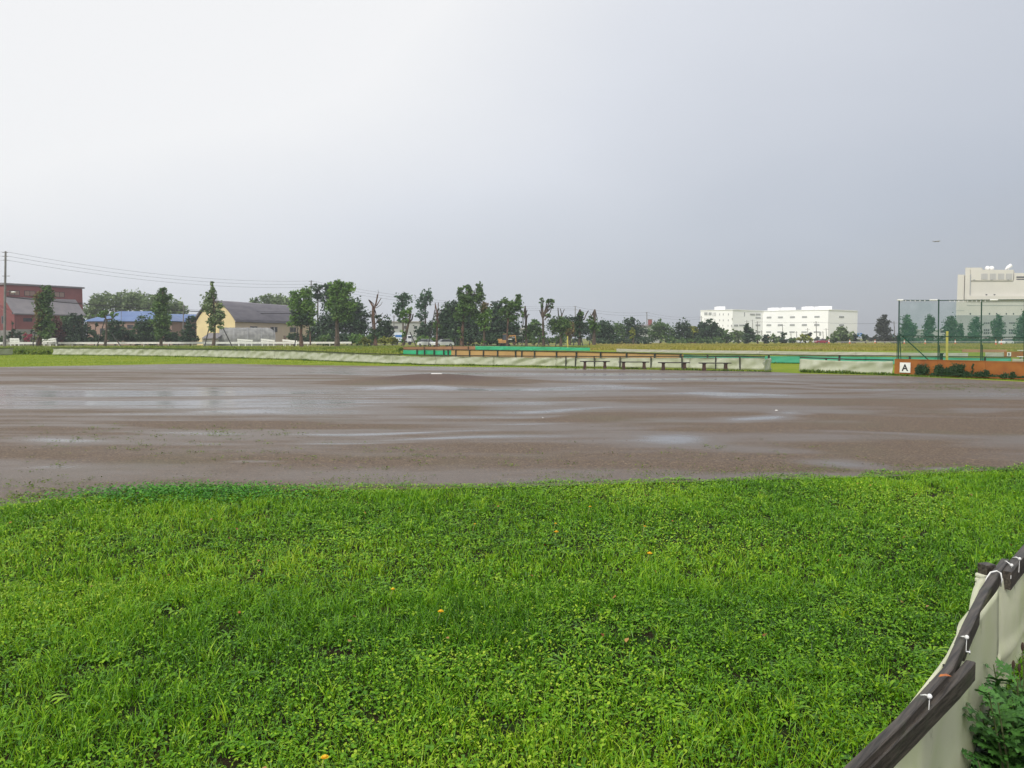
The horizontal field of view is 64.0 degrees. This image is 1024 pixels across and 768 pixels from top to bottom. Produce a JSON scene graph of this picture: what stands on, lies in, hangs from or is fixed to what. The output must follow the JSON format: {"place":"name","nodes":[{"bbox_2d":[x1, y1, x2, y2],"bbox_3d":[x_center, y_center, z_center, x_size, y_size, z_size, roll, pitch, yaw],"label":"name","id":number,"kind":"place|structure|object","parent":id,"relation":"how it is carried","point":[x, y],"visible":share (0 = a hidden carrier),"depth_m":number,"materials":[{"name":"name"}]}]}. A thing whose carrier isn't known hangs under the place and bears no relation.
{"place":"outdoors","nodes":[
{"label":"outdoors","id":0,"kind":"place"},
{"bbox_2d":[84,311,185,344],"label":"house","id":1,"kind":"structure","parent":0,"point":[128,318],"depth_m":205.43,"materials":[{"name":"concrete"}]},
{"bbox_2d":[0,345,599,355],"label":"tall grass","id":2,"kind":"structure","parent":0,"point":[384,349],"depth_m":117.41,"materials":[{"name":"plant"}]},
{"bbox_2d":[0,354,655,369],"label":"outfield grass","id":3,"kind":"structure","parent":0,"point":[173,358],"depth_m":56.42,"materials":[{"name":"green plant"}]},
{"bbox_2d":[389,321,424,342],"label":"warehouse","id":4,"kind":"structure","parent":0,"point":[397,326],"depth_m":299.31,"materials":[{"name":"concrete"}]},
{"bbox_2d":[0,339,1023,767],"bbox_3d":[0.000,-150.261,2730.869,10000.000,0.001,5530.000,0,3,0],"label":"ground","id":5,"kind":"structure","parent":0,"point":[784,729],"depth_m":4.48,"materials":[{"name":"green plant"}]},
{"bbox_2d":[0,305,15,344],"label":"red building","id":6,"kind":"structure","parent":5,"relation":"on","point":[10,316],"depth_m":198.53,"materials":[{"name":"brick"}]},
{"bbox_2d":[2,251,14,346],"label":"utility pole","id":7,"kind":"object","parent":5,"relation":"on","point":[4,309],"visible":0.98,"depth_m":151.23,"materials":[{"name":"concrete"}]},
{"bbox_2d":[13,348,52,354],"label":"thicket","id":8,"kind":"object","parent":5,"relation":"on","point":[21,351],"visible":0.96,"depth_m":80.91,"materials":[{"name":"green plant"}]},
{"bbox_2d":[0,283,85,344],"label":"red building","id":9,"kind":"structure","parent":5,"relation":"on","point":[22,310],"depth_m":204.94,"materials":[{"name":"brick"}]},
{"bbox_2d":[31,285,58,345],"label":"tree","id":10,"kind":"object","parent":5,"relation":"on","point":[43,311],"visible":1,"depth_m":151.01,"materials":[{"name":"green plant"}]},
{"bbox_2d":[51,316,66,345],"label":"shrub","id":11,"kind":"object","parent":5,"relation":"on","point":[59,335],"visible":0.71,"depth_m":179.41,"materials":[{"name":"green plant"}]},
{"bbox_2d":[59,312,90,345],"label":"shrub","id":12,"kind":"object","parent":5,"relation":"on","point":[77,332],"visible":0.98,"depth_m":180.80,"materials":[{"name":"green plant"}]},
{"bbox_2d":[87,322,103,345],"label":"shrub","id":13,"kind":"object","parent":5,"relation":"on","point":[93,332],"visible":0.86,"depth_m":179.43,"materials":[{"name":"green plant"}]},
{"bbox_2d":[83,291,118,319],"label":"tree","id":14,"kind":"object","parent":5,"relation":"on","point":[101,299],"visible":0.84,"depth_m":267.73,"materials":[{"name":"green plant"}]},
{"bbox_2d":[91,310,118,346],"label":"tree","id":15,"kind":"object","parent":5,"relation":"on","point":[102,314],"visible":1,"depth_m":154.49,"materials":[{"name":"green plant"}]},
{"bbox_2d":[101,318,132,345],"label":"shrub","id":16,"kind":"object","parent":5,"relation":"on","point":[115,328],"visible":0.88,"depth_m":178.91,"materials":[{"name":"green plant"}]},
{"bbox_2d":[109,288,150,311],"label":"tree","id":17,"kind":"object","parent":5,"relation":"on","point":[131,298],"visible":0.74,"depth_m":271.86,"materials":[{"name":"green plant"}]},
{"bbox_2d":[127,313,163,345],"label":"shrub","id":18,"kind":"object","parent":5,"relation":"on","point":[143,330],"visible":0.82,"depth_m":176.81,"materials":[{"name":"green plant"}]},
{"bbox_2d":[148,287,173,345],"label":"tree","id":19,"kind":"object","parent":5,"relation":"on","point":[162,324],"visible":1,"depth_m":153.96,"materials":[{"name":"green plant"}]},
{"bbox_2d":[138,293,188,313],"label":"tree","id":20,"kind":"object","parent":5,"relation":"on","point":[145,302],"visible":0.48,"depth_m":267.57,"materials":[{"name":"green plant"}]},
{"bbox_2d":[163,329,178,345],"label":"shrub","id":21,"kind":"object","parent":5,"relation":"on","point":[168,336],"visible":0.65,"depth_m":181.16,"materials":[{"name":"green plant"}]},
{"bbox_2d":[0,342,351,345],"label":"guardrail","id":22,"kind":"object","parent":5,"relation":"on","point":[192,343],"visible":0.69,"depth_m":160.68,"materials":[{"name":"metal"}]},
{"bbox_2d":[178,316,199,345],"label":"shrub","id":23,"kind":"object","parent":5,"relation":"on","point":[188,333],"visible":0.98,"depth_m":175.09,"materials":[{"name":"green plant"}]},
{"bbox_2d":[24,479,365,510],"bbox_3d":[-3.107,1.091,8.197,3.556,0.063,1.676,0,3,0],"label":"clover patch","id":24,"kind":"object","parent":5,"relation":"on","point":[152,487],"visible":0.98,"depth_m":8.29,"materials":[{"name":"green plant"}]},
{"bbox_2d":[199,281,226,345],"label":"tree","id":25,"kind":"object","parent":5,"relation":"on","point":[217,315],"visible":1,"depth_m":151.30,"materials":[{"name":"green plant"}]},
{"bbox_2d":[219,327,275,345],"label":"greenhouse","id":26,"kind":"object","parent":5,"relation":"on","point":[234,334],"visible":0.81,"depth_m":180.25,"materials":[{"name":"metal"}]},
{"bbox_2d":[194,300,309,344],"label":"barn","id":27,"kind":"structure","parent":5,"relation":"on","point":[243,315],"depth_m":198.09,"materials":[{"name":"metal"}]},
{"bbox_2d":[249,292,289,304],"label":"tree","id":28,"kind":"object","parent":5,"relation":"on","point":[278,299],"visible":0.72,"depth_m":278.11,"materials":[{"name":"green plant"}]},
{"bbox_2d":[286,332,312,345],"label":"shrub","id":29,"kind":"object","parent":5,"relation":"on","point":[292,336],"visible":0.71,"depth_m":175.24,"materials":[{"name":"green plant"}]},
{"bbox_2d":[286,286,317,346],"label":"tree","id":30,"kind":"object","parent":5,"relation":"on","point":[302,315],"visible":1,"depth_m":148.92,"materials":[{"name":"green plant"}]},
{"bbox_2d":[309,281,332,344],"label":"tree","id":31,"kind":"object","parent":5,"relation":"on","point":[319,297],"visible":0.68,"depth_m":193.60,"materials":[{"name":"green plant"}]},
{"bbox_2d":[304,296,371,344],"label":"tree","id":32,"kind":"object","parent":5,"relation":"on","point":[359,325],"visible":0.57,"depth_m":188.53,"materials":[{"name":"green plant"}]},
{"bbox_2d":[313,329,364,345],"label":"shrub","id":33,"kind":"object","parent":5,"relation":"on","point":[343,337],"visible":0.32,"depth_m":180.95,"materials":[{"name":"green plant"}]},
{"bbox_2d":[323,279,358,346],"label":"tree","id":34,"kind":"object","parent":5,"relation":"on","point":[342,309],"visible":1,"depth_m":150.81,"materials":[{"name":"green plant"}]},
{"bbox_2d":[347,333,366,345],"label":"shrub","id":35,"kind":"object","parent":5,"relation":"on","point":[355,338],"visible":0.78,"depth_m":171.32,"materials":[{"name":"green plant"}]},
{"bbox_2d":[358,336,388,345],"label":"shrub","id":36,"kind":"object","parent":5,"relation":"on","point":[383,339],"visible":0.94,"depth_m":157.55,"materials":[{"name":"green plant"}]},
{"bbox_2d":[368,292,384,345],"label":"dead tree","id":37,"kind":"object","parent":5,"relation":"on","point":[374,337],"visible":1,"depth_m":151.53,"materials":[{"name":"brown plant"}]},
{"bbox_2d":[369,314,394,344],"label":"tree","id":38,"kind":"object","parent":5,"relation":"on","point":[385,330],"visible":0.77,"depth_m":188.98,"materials":[{"name":"green plant"}]},
{"bbox_2d":[399,306,413,345],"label":"tree","id":39,"kind":"object","parent":5,"relation":"on","point":[408,312],"visible":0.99,"depth_m":154.47,"materials":[{"name":"green plant"}]},
{"bbox_2d":[52,348,764,369],"bbox_3d":[-16.035,-2.126,60.643,69.471,0.715,3.857,2,4,37],"label":"sheet fence","id":40,"kind":"object","parent":5,"relation":"on","point":[739,363],"visible":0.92,"depth_m":49.70,"materials":[{"name":"plastic"}]},
{"bbox_2d":[414,288,433,324],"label":"tree","id":41,"kind":"object","parent":5,"relation":"on","point":[426,296],"visible":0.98,"depth_m":213.82,"materials":[{"name":"green plant"}]},
{"bbox_2d":[403,349,450,354],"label":"green fence","id":42,"kind":"object","parent":5,"relation":"on","point":[429,351],"visible":0.97,"depth_m":79.48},
{"bbox_2d":[432,303,441,345],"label":"dead tree","id":43,"kind":"object","parent":5,"relation":"on","point":[437,325],"visible":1,"depth_m":154.63,"materials":[{"name":"brown plant"}]},
{"bbox_2d":[403,346,474,349],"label":"board wall","id":44,"kind":"structure","parent":5,"relation":"on","point":[452,347],"depth_m":106.11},
{"bbox_2d":[431,299,488,345],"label":"tree","id":45,"kind":"object","parent":5,"relation":"on","point":[447,321],"visible":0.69,"depth_m":183.07,"materials":[{"name":"green plant"}]},
{"bbox_2d":[453,281,485,345],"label":"tree","id":46,"kind":"object","parent":5,"relation":"on","point":[466,305],"visible":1,"depth_m":150.99,"materials":[{"name":"green plant"}]},
{"bbox_2d":[446,332,500,345],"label":"shrub","id":47,"kind":"object","parent":5,"relation":"on","point":[493,338],"visible":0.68,"depth_m":180.65,"materials":[{"name":"green plant"}]},
{"bbox_2d":[475,301,494,345],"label":"tree","id":48,"kind":"object","parent":5,"relation":"on","point":[485,311],"visible":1,"depth_m":151.15,"materials":[{"name":"green plant"}]},
{"bbox_2d":[486,300,522,344],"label":"tree","id":49,"kind":"object","parent":5,"relation":"on","point":[498,324],"visible":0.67,"depth_m":188.43,"materials":[{"name":"green plant"}]},
{"bbox_2d":[489,331,529,344],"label":"shrub","id":50,"kind":"object","parent":5,"relation":"on","point":[518,338],"visible":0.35,"depth_m":185.33,"materials":[{"name":"green plant"}]},
{"bbox_2d":[9,468,1011,767],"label":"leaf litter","id":51,"kind":"object","parent":5,"relation":"on","point":[545,544],"visible":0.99,"depth_m":5.23,"materials":[{"name":"orange plant"}]},
{"bbox_2d":[497,294,524,345],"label":"tree","id":52,"kind":"object","parent":5,"relation":"on","point":[508,309],"visible":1,"depth_m":154.17,"materials":[{"name":"green plant"}]},
{"bbox_2d":[0,364,1023,505],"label":"dirt infield","id":53,"kind":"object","parent":5,"relation":"on","point":[508,411],"visible":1,"depth_m":15.17,"materials":[{"name":"soil"}]},
{"bbox_2d":[0,381,1023,499],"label":"weeds","id":54,"kind":"object","parent":53,"relation":"on","point":[52,488],"visible":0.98,"depth_m":10.26,"materials":[{"name":"green plant"}]},
{"bbox_2d":[16,383,1021,486],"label":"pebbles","id":55,"kind":"object","parent":53,"relation":"on","point":[407,421],"visible":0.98,"depth_m":13.87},
{"bbox_2d":[521,306,529,345],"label":"dead tree","id":56,"kind":"object","parent":5,"relation":"on","point":[526,333],"visible":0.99,"depth_m":157.58,"materials":[{"name":"brown plant"}]},
{"bbox_2d":[475,346,589,350],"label":"green fence","id":57,"kind":"object","parent":5,"relation":"on","point":[547,348],"visible":0.97,"depth_m":108.55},
{"bbox_2d":[521,318,547,344],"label":"tree","id":58,"kind":"object","parent":5,"relation":"on","point":[534,328],"visible":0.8,"depth_m":188.85,"materials":[{"name":"green plant"}]},
{"bbox_2d":[57,354,1023,380],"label":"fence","id":59,"kind":"object","parent":5,"relation":"on","point":[834,372],"visible":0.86,"depth_m":41.43,"materials":[{"name":"green plant"}]},
{"bbox_2d":[539,297,554,345],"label":"tree","id":60,"kind":"object","parent":5,"relation":"on","point":[546,310],"visible":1,"depth_m":157.53,"materials":[{"name":"green plant"}]},
{"bbox_2d":[529,335,566,344],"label":"shrub","id":61,"kind":"object","parent":5,"relation":"on","point":[534,339],"visible":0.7,"depth_m":185.00,"materials":[{"name":"green plant"}]},
{"bbox_2d":[546,309,571,345],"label":"tree","id":62,"kind":"object","parent":5,"relation":"on","point":[562,325],"visible":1,"depth_m":159.44,"materials":[{"name":"green plant"}]},
{"bbox_2d":[451,349,682,357],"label":"board wall","id":63,"kind":"structure","parent":5,"relation":"on","point":[495,353],"depth_m":62.20,"materials":[{"name":"wood"}]},
{"bbox_2d":[574,309,587,346],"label":"tree","id":64,"kind":"object","parent":5,"relation":"on","point":[579,322],"visible":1,"depth_m":159.37,"materials":[{"name":"green plant"}]},
{"bbox_2d":[588,309,600,344],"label":"tree","id":65,"kind":"object","parent":5,"relation":"on","point":[594,327],"visible":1,"depth_m":159.41,"materials":[{"name":"green plant"}]},
{"bbox_2d":[611,321,626,342],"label":"tree","id":66,"kind":"object","parent":5,"relation":"on","point":[618,327],"visible":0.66,"depth_m":223.62,"materials":[{"name":"green plant"}]},
{"bbox_2d":[591,336,654,343],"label":"shrub","id":67,"kind":"object","parent":5,"relation":"on","point":[605,339],"visible":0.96,"depth_m":204.22,"materials":[{"name":"green plant"}]},
{"bbox_2d":[622,317,647,340],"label":"tree","id":68,"kind":"object","parent":5,"relation":"on","point":[639,331],"visible":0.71,"depth_m":228.97,"materials":[{"name":"green plant"}]},
{"bbox_2d":[647,318,675,342],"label":"tree","id":69,"kind":"object","parent":5,"relation":"on","point":[659,332],"visible":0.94,"depth_m":233.74,"materials":[{"name":"green plant"}]},
{"bbox_2d":[669,317,695,342],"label":"tree","id":70,"kind":"object","parent":5,"relation":"on","point":[685,332],"visible":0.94,"depth_m":233.94,"materials":[{"name":"green plant"}]},
{"bbox_2d":[660,336,724,343],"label":"shrub","id":71,"kind":"object","parent":5,"relation":"on","point":[700,340],"visible":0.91,"depth_m":214.10,"materials":[{"name":"green plant"}]},
{"bbox_2d":[692,318,724,343],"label":"tree","id":72,"kind":"object","parent":5,"relation":"on","point":[709,330],"visible":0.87,"depth_m":238.10,"materials":[{"name":"green plant"}]},
{"bbox_2d":[718,328,734,342],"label":"tree","id":73,"kind":"object","parent":5,"relation":"on","point":[727,338],"visible":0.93,"depth_m":238.97,"materials":[{"name":"green plant"}]},
{"bbox_2d":[741,323,756,343],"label":"tree","id":74,"kind":"object","parent":5,"relation":"on","point":[749,334],"visible":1,"depth_m":239.06,"materials":[{"name":"green plant"}]},
{"bbox_2d":[616,349,967,355],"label":"sheet fence","id":75,"kind":"object","parent":5,"relation":"on","point":[785,352],"visible":0.82,"depth_m":80.04,"materials":[{"name":"grey plastic"}]},
{"bbox_2d":[588,343,1023,350],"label":"meadow","id":76,"kind":"structure","parent":5,"relation":"on","point":[824,346],"depth_m":130.24,"materials":[{"name":"plant"}]},
{"bbox_2d":[825,325,853,342],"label":"tree","id":77,"kind":"object","parent":5,"relation":"on","point":[841,333],"visible":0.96,"depth_m":238.80,"materials":[{"name":"green plant"}]},
{"bbox_2d":[799,357,893,373],"bbox_3d":[15.366,-0.858,37.840,4.326,0.714,0.336,3,4,45],"label":"sheet fence","id":78,"kind":"object","parent":5,"relation":"on","point":[885,365],"visible":0.84,"depth_m":37.77,"materials":[{"name":"plastic"}]},
{"bbox_2d":[683,354,1010,363],"bbox_3d":[19.933,-1.522,51.003,19.013,0.579,0.673,2,4,27],"label":"green fence","id":79,"kind":"object","parent":5,"relation":"on","point":[788,359],"visible":0.45,"depth_m":50.80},
{"bbox_2d":[872,314,893,342],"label":"tree","id":80,"kind":"object","parent":5,"relation":"on","point":[882,330],"visible":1,"depth_m":248.79,"materials":[{"name":"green plant"}]},
{"bbox_2d":[899,314,917,343],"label":"tree","id":81,"kind":"object","parent":5,"relation":"on","point":[907,327],"visible":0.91,"depth_m":248.64,"materials":[{"name":"green plant"}]},
{"bbox_2d":[911,363,931,374],"bbox_3d":[17.505,-0.676,35.025,0.253,0.593,1.038,-1,3,-20],"label":"bush","id":82,"kind":"object","parent":5,"relation":"on","point":[921,369],"visible":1,"depth_m":34.97,"materials":[{"name":"green plant"}]},
{"bbox_2d":[920,314,937,342],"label":"tree","id":83,"kind":"object","parent":5,"relation":"on","point":[928,325],"visible":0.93,"depth_m":248.82,"materials":[{"name":"green plant"}]},
{"bbox_2d":[837,341,1023,342],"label":"guardrail","id":84,"kind":"object","parent":5,"relation":"on","point":[923,341],"visible":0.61,"depth_m":232.05,"materials":[{"name":"metal"}]},
{"bbox_2d":[844,545,1023,767],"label":"board fence","id":85,"kind":"object","parent":5,"relation":"on","point":[928,726],"visible":0.79,"depth_m":2.63,"materials":[{"name":"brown wood"}]},
{"bbox_2d":[929,363,969,375],"bbox_3d":[18.174,-0.634,34.065,0.315,0.652,1.799,-2,4,-32],"label":"bush","id":86,"kind":"object","parent":5,"relation":"on","point":[953,370],"visible":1,"depth_m":33.96,"materials":[{"name":"green plant"}]},
{"bbox_2d":[940,312,964,343],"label":"tree","id":87,"kind":"object","parent":5,"relation":"on","point":[952,325],"visible":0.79,"depth_m":248.84,"materials":[{"name":"green plant"}]},
{"bbox_2d":[894,359,1023,378],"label":"orange wall","id":88,"kind":"structure","parent":5,"relation":"on","point":[1000,367],"depth_m":33.39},
{"bbox_2d":[897,299,1023,362],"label":"backstop","id":89,"kind":"object","parent":5,"relation":"on","point":[938,350],"visible":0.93,"depth_m":38.42,"materials":[{"name":"green metal"}]},
{"bbox_2d":[967,316,983,343],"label":"tree","id":90,"kind":"object","parent":5,"relation":"on","point":[974,326],"visible":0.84,"depth_m":248.96,"materials":[{"name":"green plant"}]},
{"bbox_2d":[958,369,1002,376],"bbox_3d":[18.864,-0.442,33.041,0.227,0.391,1.794,-2,4,-34],"label":"bush","id":91,"kind":"object","parent":5,"relation":"on","point":[984,373],"visible":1,"depth_m":32.96,"materials":[{"name":"green plant"}]},
{"bbox_2d":[986,314,1006,342],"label":"tree","id":92,"kind":"object","parent":5,"relation":"on","point":[998,326],"visible":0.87,"depth_m":248.76,"materials":[{"name":"green plant"}]},
{"bbox_2d":[1012,309,1023,342],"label":"tree","id":93,"kind":"object","parent":5,"relation":"on","point":[1019,329],"visible":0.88,"depth_m":249.13,"materials":[{"name":"green plant"}]},
{"bbox_2d":[0,0,1023,338],"label":"sky","id":94,"kind":"structure","parent":0,"point":[676,159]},
{"bbox_2d":[700,306,857,341],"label":"white building","id":95,"kind":"structure","parent":0,"point":[812,318],"depth_m":406.93,"materials":[{"name":"concrete"}]},
{"bbox_2d":[899,329,956,339],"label":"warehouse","id":96,"kind":"structure","parent":0,"point":[920,331],"depth_m":379.34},
{"bbox_2d":[956,264,1023,338],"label":"cream building","id":97,"kind":"structure","parent":0,"point":[988,283],"depth_m":398.95,"materials":[{"name":"concrete"}]},
{"label":"road","id":98,"kind":"structure","parent":0,"visible":0},
{"bbox_2d":[392,292,412,338],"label":"tree","id":99,"kind":"object","parent":98,"relation":"on","point":[403,303],"visible":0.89,"depth_m":203.82,"materials":[{"name":"green plant"}]},
{"bbox_2d":[413,320,435,337],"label":"tree","id":100,"kind":"object","parent":98,"relation":"on","point":[424,329],"visible":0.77,"depth_m":198.64,"materials":[{"name":"green plant"}]},
{"bbox_2d":[544,315,592,344],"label":"tree","id":101,"kind":"object","parent":98,"relation":"on","point":[586,330],"visible":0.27,"depth_m":213.51,"materials":[{"name":"green plant"}]},
{"bbox_2d":[587,317,620,341],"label":"tree","id":102,"kind":"object","parent":98,"relation":"on","point":[606,329],"visible":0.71,"depth_m":208.40,"materials":[{"name":"green plant"}]},
{"label":"soil strip","id":103,"kind":"structure","parent":0,"visible":0},
{"bbox_2d":[961,748,991,767],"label":"mugwort","id":104,"kind":"object","parent":103,"relation":"on","point":[975,762],"visible":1,"depth_m":2.66,"materials":[{"name":"green plant"}]},
{"bbox_2d":[962,683,1023,767],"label":"mugwort","id":105,"kind":"object","parent":103,"relation":"on","point":[1002,760],"visible":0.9,"depth_m":2.70,"materials":[{"name":"green plant"}]},
{"bbox_2d":[970,708,1023,767],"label":"mugwort","id":106,"kind":"object","parent":103,"relation":"on","point":[984,722],"visible":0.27,"depth_m":2.77,"materials":[{"name":"green plant"}]},
{"bbox_2d":[975,657,1023,767],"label":"mugwort","id":107,"kind":"object","parent":103,"relation":"on","point":[1004,693],"visible":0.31,"depth_m":2.88,"materials":[{"name":"green plant"}]},
{"bbox_2d":[1012,642,1023,706],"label":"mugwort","id":108,"kind":"object","parent":103,"relation":"on","point":[1013,661],"visible":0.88,"depth_m":2.84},
{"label":"utility pole","id":109,"kind":"object","parent":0,"visible":0},
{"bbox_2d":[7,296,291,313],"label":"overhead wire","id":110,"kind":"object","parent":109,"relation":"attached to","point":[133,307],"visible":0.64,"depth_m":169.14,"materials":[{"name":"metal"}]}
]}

